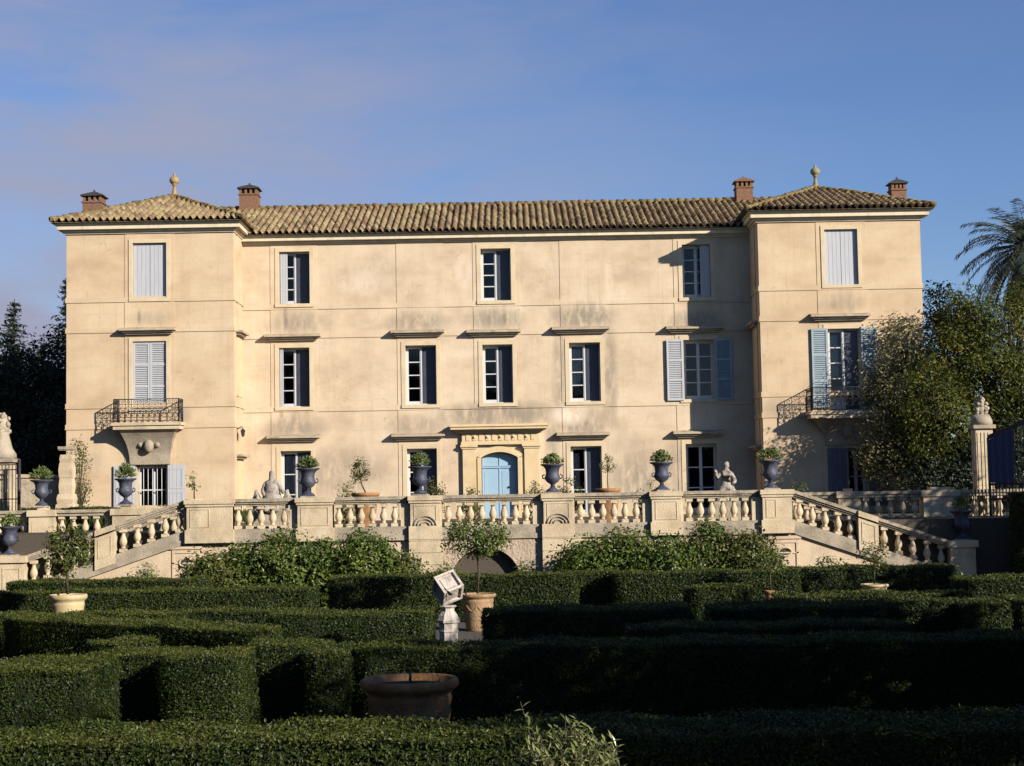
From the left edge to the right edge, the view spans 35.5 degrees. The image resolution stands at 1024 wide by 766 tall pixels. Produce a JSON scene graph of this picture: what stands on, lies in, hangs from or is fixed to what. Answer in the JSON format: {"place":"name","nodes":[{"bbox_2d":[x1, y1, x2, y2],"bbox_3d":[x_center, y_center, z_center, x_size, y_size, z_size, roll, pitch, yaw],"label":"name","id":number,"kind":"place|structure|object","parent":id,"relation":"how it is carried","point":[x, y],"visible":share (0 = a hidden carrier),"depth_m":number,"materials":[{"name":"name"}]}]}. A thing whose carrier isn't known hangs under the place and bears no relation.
{"place":"outdoors","nodes":[
{"label":"outdoors","id":0,"kind":"place"},
{"bbox_2d":[0,412,17,525],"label":"gate pier","id":1,"kind":"structure","parent":0,"point":[8,454],"depth_m":54.61,"materials":[{"name":"stone"}]},
{"bbox_2d":[55,446,78,508],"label":"broken pier","id":2,"kind":"structure","parent":0,"point":[67,496],"depth_m":57.69,"materials":[{"name":"stone"}]},
{"bbox_2d":[0,0,1023,479],"label":"sky","id":3,"kind":"structure","parent":0,"point":[301,102],"materials":[{"name":"blue"}]},
{"bbox_2d":[151,498,1001,729],"bbox_3d":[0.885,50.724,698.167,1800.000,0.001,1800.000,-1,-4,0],"label":"ground","id":4,"kind":"structure","parent":0,"point":[463,633],"depth_m":36.73,"materials":[{"name":"beige gravel"}]},
{"bbox_2d":[0,649,122,732],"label":"box hedge","id":5,"kind":"object","parent":4,"relation":"on","point":[42,690],"visible":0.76,"depth_m":20.28,"materials":[{"name":"green plant"}]},
{"bbox_2d":[48,593,87,613],"bbox_3d":[-9.807,5.250,35.337,0.840,1.163,0.840,-1,-4,0],"label":"flower pot","id":6,"kind":"object","parent":4,"relation":"on","point":[62,602],"visible":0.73,"depth_m":35.06,"materials":[{"name":"stone"}]},
{"bbox_2d":[39,521,94,593],"bbox_3d":[-9.838,3.865,35.466,1.250,1.624,1.193,-1,-4,0],"label":"citrus tree","id":7,"kind":"object","parent":6,"relation":"in","point":[77,552],"visible":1,"depth_m":35.35,"materials":[{"name":"green plant"}]},
{"bbox_2d":[0,505,183,532],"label":"stone balustrade","id":8,"kind":"object","parent":4,"relation":"on","point":[41,519],"visible":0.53,"depth_m":52.36,"materials":[{"name":"stone"}]},
{"bbox_2d":[114,478,136,505],"bbox_3d":[-12.701,3.583,52.593,0.730,0.900,0.730,-1,-4,0],"label":"garden urn","id":9,"kind":"object","parent":8,"relation":"on","point":[125,491],"visible":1,"depth_m":52.42,"materials":[{"name":"ceramic"}]},
{"bbox_2d":[0,500,187,589],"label":"stone staircase","id":10,"kind":"structure","parent":4,"relation":"on","point":[111,562],"depth_m":48.73,"materials":[{"name":"stone"}]},
{"bbox_2d":[0,526,21,555],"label":"garden urn","id":11,"kind":"object","parent":10,"relation":"on","point":[9,539],"visible":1,"depth_m":48.75,"materials":[{"name":"ceramic"}]},
{"bbox_2d":[6,574,212,590],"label":"box hedge","id":12,"kind":"object","parent":4,"relation":"on","point":[125,582],"visible":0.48,"depth_m":42.04,"materials":[{"name":"green plant"}]},
{"bbox_2d":[82,632,161,655],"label":"box hedge","id":13,"kind":"object","parent":4,"relation":"on","point":[105,645],"visible":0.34,"depth_m":24.41,"materials":[{"name":"green plant"}]},
{"bbox_2d":[2,609,283,658],"bbox_3d":[-6.627,4.684,28.052,7.439,1.232,1.327,-4,-5,36],"label":"box hedge","id":14,"kind":"object","parent":4,"relation":"on","point":[40,633],"visible":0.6,"depth_m":27.95,"materials":[{"name":"green plant"}]},
{"bbox_2d":[0,605,296,658],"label":"box hedge","id":15,"kind":"object","parent":4,"relation":"on","point":[247,615],"visible":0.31,"depth_m":31.46,"materials":[{"name":"green plant"}]},
{"bbox_2d":[107,643,203,726],"bbox_3d":[-5.169,4.378,23.242,1.460,1.137,1.280,-1,-4,0],"label":"box hedge","id":16,"kind":"object","parent":4,"relation":"on","point":[139,700],"visible":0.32,"depth_m":22.77,"materials":[{"name":"green plant"}]},
{"bbox_2d":[0,583,321,614],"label":"box hedge","id":17,"kind":"object","parent":4,"relation":"on","point":[156,598],"visible":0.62,"depth_m":37.20,"materials":[{"name":"green plant"}]},
{"bbox_2d":[153,642,263,732],"bbox_3d":[-4.184,4.239,22.076,1.375,1.221,1.407,-1,-4,0],"label":"box hedge","id":18,"kind":"object","parent":4,"relation":"on","point":[219,684],"visible":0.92,"depth_m":21.53,"materials":[{"name":"green plant"}]},
{"bbox_2d":[176,545,252,587],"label":"camellia shrub","id":19,"kind":"object","parent":4,"relation":"on","point":[203,565],"visible":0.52,"depth_m":46.15,"materials":[{"name":"green plant"}]},
{"bbox_2d":[214,539,285,587],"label":"camellia shrub","id":20,"kind":"object","parent":4,"relation":"on","point":[249,561],"visible":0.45,"depth_m":46.48,"materials":[{"name":"green plant"}]},
{"bbox_2d":[245,523,326,586],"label":"camellia shrub","id":21,"kind":"object","parent":4,"relation":"on","point":[272,557],"visible":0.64,"depth_m":46.22,"materials":[{"name":"green plant"}]},
{"bbox_2d":[247,635,335,724],"bbox_3d":[-3.224,4.327,23.452,1.426,1.199,1.258,-1,-4,0],"label":"box hedge","id":22,"kind":"object","parent":4,"relation":"on","point":[280,672],"visible":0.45,"depth_m":22.95,"materials":[{"name":"green plant"}]},
{"bbox_2d":[288,535,369,607],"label":"camellia shrub","id":23,"kind":"object","parent":4,"relation":"on","point":[324,554],"visible":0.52,"depth_m":46.37,"materials":[{"name":"green plant"}]},
{"bbox_2d":[301,639,357,727],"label":"box hedge","id":24,"kind":"object","parent":4,"relation":"on","point":[329,674],"visible":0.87,"depth_m":22.03,"materials":[{"name":"green plant"}]},
{"bbox_2d":[266,605,438,673],"bbox_3d":[-2.922,4.718,29.350,3.163,1.217,1.445,-1,-4,0],"label":"box hedge","id":25,"kind":"object","parent":4,"relation":"on","point":[356,625],"visible":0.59,"depth_m":28.82,"materials":[{"name":"green plant"}]},
{"bbox_2d":[324,525,397,589],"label":"camellia shrub","id":26,"kind":"object","parent":4,"relation":"on","point":[364,557],"visible":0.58,"depth_m":46.20,"materials":[{"name":"green plant"}]},
{"bbox_2d":[326,571,452,619],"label":"box hedge","id":27,"kind":"object","parent":4,"relation":"on","point":[378,590],"visible":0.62,"depth_m":40.17,"materials":[{"name":"green plant"}]},
{"bbox_2d":[373,548,428,573],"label":"camellia shrub","id":28,"kind":"object","parent":4,"relation":"on","point":[403,564],"visible":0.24,"depth_m":46.60,"materials":[{"name":"green plant"}]},
{"bbox_2d":[360,673,458,727],"bbox_3d":[-1.149,3.924,18.077,1.120,1.165,1.120,-1,-4,0],"label":"flower pot","id":29,"kind":"object","parent":4,"relation":"on","point":[427,695],"visible":0.67,"depth_m":17.72,"materials":[{"name":"grey stone"}]},
{"bbox_2d":[432,569,463,644],"bbox_3d":[-1.043,4.105,26.746,0.529,1.975,0.616,1,-4,-25],"label":"stone sundial","id":30,"kind":"object","parent":4,"relation":"on","point":[447,587],"visible":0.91,"depth_m":26.70,"materials":[{"name":"stone"}]},
{"bbox_2d":[462,592,495,631],"bbox_3d":[-0.804,5.400,37.722,0.880,0.873,0.880,-1,-4,0],"label":"flower pot","id":31,"kind":"object","parent":4,"relation":"on","point":[474,604],"visible":0.82,"depth_m":37.42,"materials":[{"name":"ceramic"}]},
{"bbox_2d":[440,516,512,592],"bbox_3d":[-0.847,4.053,37.854,1.747,1.837,1.401,-1,-4,0],"label":"citrus tree","id":32,"kind":"object","parent":31,"relation":"in","point":[479,542],"visible":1,"depth_m":37.62,"materials":[{"name":"green plant"}]},
{"bbox_2d":[164,489,809,601],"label":"terrace wall","id":33,"kind":"structure","parent":4,"relation":"on","point":[421,529],"depth_m":48.74,"materials":[{"name":"stone"}]},
{"bbox_2d":[296,468,319,497],"bbox_3d":[-6.252,3.061,49.033,0.730,0.900,0.730,0,-4,-11],"label":"garden urn","id":34,"kind":"object","parent":33,"relation":"on","point":[307,482],"visible":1,"depth_m":48.86,"materials":[{"name":"ceramic"}]},
{"bbox_2d":[408,466,431,495],"bbox_3d":[-2.820,3.001,49.033,0.730,0.900,0.730,-1,-4,7],"label":"garden urn","id":35,"kind":"object","parent":33,"relation":"on","point":[419,480],"visible":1,"depth_m":48.85,"materials":[{"name":"ceramic"}]},
{"bbox_2d":[540,464,563,492],"bbox_3d":[1.238,2.930,49.033,0.730,0.900,0.730,-2,-4,8],"label":"garden urn","id":36,"kind":"object","parent":33,"relation":"on","point":[552,478],"visible":0.99,"depth_m":48.86,"materials":[{"name":"ceramic"}]},
{"bbox_2d":[650,462,672,491],"bbox_3d":[4.585,2.872,49.033,0.730,0.900,0.730,0,-4,-14],"label":"garden urn","id":37,"kind":"object","parent":33,"relation":"on","point":[661,476],"visible":1,"depth_m":48.86,"materials":[{"name":"ceramic"}]},
{"bbox_2d":[758,460,781,489],"bbox_3d":[7.920,2.813,49.033,0.730,0.900,0.730,-1,-4,-3],"label":"garden urn","id":38,"kind":"object","parent":33,"relation":"on","point":[770,474],"visible":1,"depth_m":48.86,"materials":[{"name":"ceramic"}]},
{"bbox_2d":[0,500,1010,579],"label":"terrace","id":39,"kind":"structure","parent":4,"relation":"on","point":[990,533],"depth_m":49.09,"materials":[{"name":"beige stone"}]},
{"bbox_2d":[0,459,20,531],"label":"iron railing","id":40,"kind":"object","parent":39,"relation":"on","point":[18,498],"visible":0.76,"depth_m":53.88,"materials":[{"name":"black metal"}]},
{"bbox_2d":[0,299,32,403],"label":"conifer tree","id":41,"kind":"object","parent":39,"relation":"on","point":[14,310],"visible":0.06,"depth_m":84.36,"materials":[{"name":"green plant"}]},
{"bbox_2d":[0,317,51,440],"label":"broadleaf tree","id":42,"kind":"object","parent":39,"relation":"on","point":[12,338],"visible":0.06,"depth_m":80.25,"materials":[{"name":"green plant"}]},
{"bbox_2d":[0,323,65,464],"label":"broadleaf tree","id":43,"kind":"object","parent":39,"relation":"on","point":[46,385],"visible":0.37,"depth_m":75.27,"materials":[{"name":"green plant"}]},
{"bbox_2d":[10,392,65,474],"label":"broadleaf tree","id":44,"kind":"object","parent":39,"relation":"on","point":[47,448],"visible":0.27,"depth_m":70.38,"materials":[{"name":"green plant"}]},
{"bbox_2d":[16,474,59,510],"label":"boundary wall","id":45,"kind":"structure","parent":39,"relation":"on","point":[29,499],"depth_m":58.38,"materials":[{"name":"stone"}]},
{"bbox_2d":[67,434,93,506],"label":"climbing shrub","id":46,"kind":"object","parent":39,"relation":"on","point":[79,489],"visible":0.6,"depth_m":60.85,"materials":[{"name":"green plant"}]},
{"bbox_2d":[252,471,291,528],"bbox_3d":[-7.661,3.729,51.090,1.309,1.860,0.959,-1,-4,0],"label":"stone statue","id":47,"kind":"object","parent":39,"relation":"on","point":[272,487],"visible":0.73,"depth_m":50.92,"materials":[{"name":"stone"}]},
{"bbox_2d":[48,165,936,522],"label":"country house","id":48,"kind":"structure","parent":39,"relation":"on","point":[496,347],"depth_m":64.73,"materials":[{"name":"paint"}]},
{"bbox_2d":[118,327,175,412],"bbox_3d":[-14.241,-0.523,62.556,2.186,3.361,0.440,-1,-4,0],"label":"window","id":49,"kind":"structure","parent":48,"relation":"in","point":[149,362],"depth_m":62.72,"materials":[{"name":"paint"}]},
{"bbox_2d":[129,239,169,301],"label":"window","id":50,"kind":"structure","parent":48,"relation":"in","point":[151,261],"depth_m":63.02,"materials":[{"name":"paint"}]},
{"bbox_2d":[114,464,184,507],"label":"window","id":51,"kind":"structure","parent":48,"relation":"in","point":[176,473],"depth_m":62.32,"materials":[{"name":"white paint"}]},
{"bbox_2d":[236,330,248,397],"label":"window","id":52,"kind":"structure","parent":48,"relation":"in","point":[239,355],"depth_m":63.74,"materials":[{"name":"stone"}]},
{"bbox_2d":[264,333,320,410],"bbox_3d":[-8.860,-0.447,64.900,2.262,3.126,0.740,-1,-4,0],"label":"window","id":53,"kind":"structure","parent":48,"relation":"in","point":[303,364],"depth_m":64.93,"materials":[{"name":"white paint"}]},
{"bbox_2d":[266,434,319,497],"bbox_3d":[-8.787,3.834,64.662,2.124,3.491,0.845,-1,-4,0],"label":"window","id":54,"kind":"structure","parent":48,"relation":"in","point":[290,476],"depth_m":64.88,"materials":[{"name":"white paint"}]},
{"bbox_2d":[275,247,313,306],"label":"window","id":55,"kind":"structure","parent":48,"relation":"in","point":[303,267],"depth_m":65.28,"materials":[{"name":"white paint"}]},
{"bbox_2d":[390,329,443,407],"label":"window","id":56,"kind":"structure","parent":48,"relation":"in","point":[430,371],"depth_m":65.10,"materials":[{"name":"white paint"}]},
{"bbox_2d":[391,433,444,495],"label":"window","id":57,"kind":"structure","parent":48,"relation":"in","point":[434,455],"depth_m":64.63,"materials":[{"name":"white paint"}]},
{"bbox_2d":[466,329,520,406],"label":"window","id":58,"kind":"structure","parent":48,"relation":"in","point":[506,374],"depth_m":65.10,"materials":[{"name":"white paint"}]},
{"bbox_2d":[476,244,514,303],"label":"window","id":59,"kind":"structure","parent":48,"relation":"in","point":[504,275],"depth_m":65.42,"materials":[{"name":"white paint"}]},
{"bbox_2d":[482,453,517,517],"bbox_3d":[-0.490,4.135,64.742,1.459,2.612,0.155,-1,-4,0],"label":"door","id":60,"kind":"structure","parent":48,"relation":"in","point":[499,470],"depth_m":64.76,"materials":[{"name":"wood"}]},
{"bbox_2d":[552,326,609,404],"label":"window","id":61,"kind":"structure","parent":48,"relation":"in","point":[593,357],"depth_m":65.14,"materials":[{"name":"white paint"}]},
{"bbox_2d":[557,431,609,513],"bbox_3d":[2.909,3.675,64.659,2.155,3.399,0.845,-1,-4,0],"label":"window","id":62,"kind":"structure","parent":48,"relation":"in","point":[594,479],"depth_m":64.88,"materials":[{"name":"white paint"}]},
{"bbox_2d":[678,240,715,300],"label":"window","id":63,"kind":"structure","parent":48,"relation":"in","point":[706,264],"depth_m":65.18,"materials":[{"name":"white paint"}]},
{"bbox_2d":[673,430,723,513],"bbox_3d":[7.541,3.599,64.606,2.026,3.383,0.740,-1,-4,0],"label":"window","id":64,"kind":"structure","parent":48,"relation":"in","point":[685,433],"depth_m":64.63,"materials":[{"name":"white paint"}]},
{"bbox_2d":[666,325,732,402],"bbox_3d":[7.584,-0.772,64.903,2.639,3.128,0.740,-1,-4,0],"label":"window","id":65,"kind":"structure","parent":48,"relation":"in","point":[675,348],"depth_m":64.80,"materials":[{"name":"blue paint"}]},
{"bbox_2d":[745,321,758,388],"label":"window","id":66,"kind":"structure","parent":48,"relation":"in","point":[751,324],"depth_m":63.69,"materials":[{"name":"stone"}]},
{"bbox_2d":[820,225,862,287],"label":"window","id":67,"kind":"structure","parent":48,"relation":"in","point":[834,268],"depth_m":63.02,"materials":[{"name":"paint"}]},
{"bbox_2d":[810,313,878,410],"bbox_3d":[13.014,-0.788,62.685,2.604,3.911,0.725,-1,-4,0],"label":"window","id":68,"kind":"structure","parent":48,"relation":"in","point":[824,345],"depth_m":62.69,"materials":[{"name":"blue paint"}]},
{"bbox_2d":[828,443,888,507],"bbox_3d":[13.474,3.622,62.522,2.300,2.511,0.480,-1,-4,0],"label":"window","id":69,"kind":"structure","parent":48,"relation":"in","point":[838,459],"depth_m":62.30,"materials":[{"name":"white paint"}]},
{"bbox_2d":[713,461,740,520],"bbox_3d":[6.832,3.456,51.175,0.840,1.911,0.700,-1,-4,0],"label":"stone statue","id":70,"kind":"object","parent":39,"relation":"on","point":[725,474],"visible":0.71,"depth_m":50.95,"materials":[{"name":"stone"}]},
{"bbox_2d":[848,310,943,500],"bbox_3d":[14.667,1.030,60.848,3.991,7.852,3.956,-1,-4,0],"label":"broadleaf tree","id":71,"kind":"object","parent":39,"relation":"on","point":[885,452],"visible":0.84,"depth_m":60.61,"materials":[{"name":"green plant"}]},
{"bbox_2d":[879,407,1023,511],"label":"broadleaf tree","id":72,"kind":"object","parent":39,"relation":"on","point":[943,477],"visible":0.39,"depth_m":58.53,"materials":[{"name":"green plant"}]},
{"bbox_2d":[881,280,1023,487],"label":"broadleaf tree","id":73,"kind":"object","parent":39,"relation":"on","point":[985,360],"visible":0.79,"depth_m":59.60,"materials":[{"name":"green plant"}]},
{"bbox_2d":[922,280,1006,464],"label":"broadleaf tree","id":74,"kind":"object","parent":39,"relation":"on","point":[940,318],"visible":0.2,"depth_m":70.17,"materials":[{"name":"green plant"}]},
{"bbox_2d":[967,397,995,515],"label":"gate pier","id":75,"kind":"structure","parent":39,"relation":"on","point":[981,422],"depth_m":52.90,"materials":[{"name":"stone"}]},
{"bbox_2d":[954,198,1023,318],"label":"palm tree","id":76,"kind":"object","parent":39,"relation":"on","point":[1015,233],"visible":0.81,"depth_m":66.20,"materials":[{"name":"green plant"}]},
{"bbox_2d":[973,420,1023,515],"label":"iron gate","id":77,"kind":"structure","parent":39,"relation":"on","point":[1001,458],"depth_m":51.61,"materials":[{"name":"blue metal"}]},
{"bbox_2d":[0,703,1023,765],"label":"box hedge","id":78,"kind":"object","parent":4,"relation":"on","point":[823,737],"visible":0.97,"depth_m":14.02,"materials":[{"name":"green plant"}]},
{"bbox_2d":[452,569,579,622],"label":"box hedge","id":79,"kind":"object","parent":4,"relation":"on","point":[529,587],"visible":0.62,"depth_m":40.27,"materials":[{"name":"green plant"}]},
{"bbox_2d":[511,701,624,765],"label":"laurel bush","id":80,"kind":"object","parent":4,"relation":"on","point":[578,753],"visible":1,"depth_m":12.00,"materials":[{"name":"green plant"}]},
{"bbox_2d":[548,532,622,571],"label":"camellia shrub","id":81,"kind":"object","parent":4,"relation":"on","point":[580,554],"visible":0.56,"depth_m":46.31,"materials":[{"name":"green plant"}]},
{"bbox_2d":[479,599,693,642],"bbox_3d":[1.381,4.657,29.612,3.962,1.224,1.519,-1,-4,0],"label":"box hedge","id":82,"kind":"object","parent":4,"relation":"on","point":[524,620],"visible":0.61,"depth_m":29.02,"materials":[{"name":"green plant"}]},
{"bbox_2d":[569,567,614,605],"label":"box hedge","id":83,"kind":"object","parent":4,"relation":"on","point":[595,587],"visible":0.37,"depth_m":41.27,"materials":[{"name":"green plant"}]},
{"bbox_2d":[587,520,659,570],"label":"camellia shrub","id":84,"kind":"object","parent":4,"relation":"on","point":[624,548],"visible":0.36,"depth_m":46.51,"materials":[{"name":"green plant"}]},
{"bbox_2d":[631,530,705,571],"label":"camellia shrub","id":85,"kind":"object","parent":4,"relation":"on","point":[670,560],"visible":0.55,"depth_m":46.13,"materials":[{"name":"green plant"}]},
{"bbox_2d":[352,625,1023,723],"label":"box hedge","id":86,"kind":"object","parent":4,"relation":"on","point":[696,675],"visible":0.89,"depth_m":22.30,"materials":[{"name":"green plant"}]},
{"bbox_2d":[610,566,802,606],"bbox_3d":[4.936,5.344,40.831,4.888,1.269,1.444,-1,-4,0],"label":"box hedge","id":87,"kind":"object","parent":4,"relation":"on","point":[639,586],"visible":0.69,"depth_m":40.29,"materials":[{"name":"green plant"}]},
{"bbox_2d":[673,514,745,572],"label":"camellia shrub","id":88,"kind":"object","parent":4,"relation":"on","point":[711,535],"visible":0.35,"depth_m":46.64,"materials":[{"name":"green plant"}]},
{"bbox_2d":[683,582,754,620],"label":"box hedge","id":89,"kind":"object","parent":4,"relation":"on","point":[696,597],"visible":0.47,"depth_m":36.30,"materials":[{"name":"green plant"}]},
{"bbox_2d":[710,525,788,569],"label":"camellia shrub","id":90,"kind":"object","parent":4,"relation":"on","point":[751,547],"visible":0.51,"depth_m":46.25,"materials":[{"name":"green plant"}]},
{"bbox_2d":[621,616,911,639],"bbox_3d":[4.056,4.317,25.364,4.685,1.226,1.232,-1,-4,0],"label":"box hedge","id":91,"kind":"object","parent":4,"relation":"on","point":[661,628],"visible":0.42,"depth_m":25.00,"materials":[{"name":"green plant"}]},
{"bbox_2d":[764,590,776,599],"bbox_3d":[6.353,5.452,39.213,0.310,0.723,0.310,-1,-4,0],"label":"flower pot","id":92,"kind":"object","parent":4,"relation":"on","point":[768,593],"visible":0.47,"depth_m":39.12,"materials":[{"name":"orange ceramic"}]},
{"bbox_2d":[752,548,787,590],"bbox_3d":[6.338,4.569,39.301,0.902,1.051,0.762,-1,-4,0],"label":"citrus tree","id":93,"kind":"object","parent":92,"relation":"in","point":[769,565],"visible":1,"depth_m":39.25,"materials":[{"name":"green plant"}]},
{"bbox_2d":[703,597,886,623],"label":"box hedge","id":94,"kind":"object","parent":4,"relation":"on","point":[777,609],"visible":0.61,"depth_m":28.86,"materials":[{"name":"green plant"}]},
{"bbox_2d":[778,561,956,593],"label":"box hedge","id":95,"kind":"object","parent":4,"relation":"on","point":[921,576],"visible":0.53,"depth_m":42.07,"materials":[{"name":"green plant"}]},
{"bbox_2d":[770,587,966,601],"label":"box hedge","id":96,"kind":"object","parent":4,"relation":"on","point":[866,594],"visible":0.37,"depth_m":31.93,"materials":[{"name":"green plant"}]},
{"bbox_2d":[860,583,888,591],"bbox_3d":[9.233,5.488,40.711,0.720,0.753,0.720,-1,-4,0],"label":"flower pot","id":97,"kind":"object","parent":4,"relation":"on","point":[875,586],"visible":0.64,"depth_m":40.49,"materials":[{"name":"stone"}]},
{"bbox_2d":[854,540,888,583],"bbox_3d":[9.187,4.541,40.781,0.914,1.148,0.754,-1,-4,0],"label":"citrus tree","id":98,"kind":"object","parent":97,"relation":"in","point":[874,561],"visible":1,"depth_m":40.75,"materials":[{"name":"green plant"}]},
{"bbox_2d":[792,490,978,575],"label":"stone staircase","id":99,"kind":"structure","parent":4,"relation":"on","point":[823,542],"depth_m":48.74,"materials":[{"name":"stone"}]},
{"bbox_2d":[949,510,972,539],"bbox_3d":[13.751,4.352,48.921,0.730,0.900,0.730,-2,-4,11],"label":"garden urn","id":100,"kind":"object","parent":99,"relation":"on","point":[962,524],"visible":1,"depth_m":48.75,"materials":[{"name":"ceramic"}]},
{"bbox_2d":[792,487,1023,518],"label":"stone balustrade","id":101,"kind":"object","parent":4,"relation":"on","point":[935,501],"visible":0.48,"depth_m":52.38,"materials":[{"name":"stone"}]},
{"bbox_2d":[876,594,960,634],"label":"box hedge","id":102,"kind":"object","parent":4,"relation":"on","point":[931,614],"visible":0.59,"depth_m":29.71,"materials":[{"name":"green plant"}]},
{"bbox_2d":[947,594,1013,635],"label":"box hedge","id":103,"kind":"object","parent":4,"relation":"on","point":[981,612],"visible":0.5,"depth_m":28.85,"materials":[{"name":"green plant"}]},
{"bbox_2d":[949,572,1023,598],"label":"box hedge","id":104,"kind":"object","parent":4,"relation":"on","point":[989,585],"visible":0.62,"depth_m":36.32,"materials":[{"name":"green plant"}]},
{"bbox_2d":[997,593,1023,629],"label":"box hedge","id":105,"kind":"object","parent":4,"relation":"on","point":[1016,602],"visible":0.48,"depth_m":29.55,"materials":[{"name":"green plant"}]},
{"bbox_2d":[1006,490,1023,573],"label":"box hedge","id":106,"kind":"object","parent":4,"relation":"on","point":[1016,524],"visible":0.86,"depth_m":47.39,"materials":[{"name":"green plant"}]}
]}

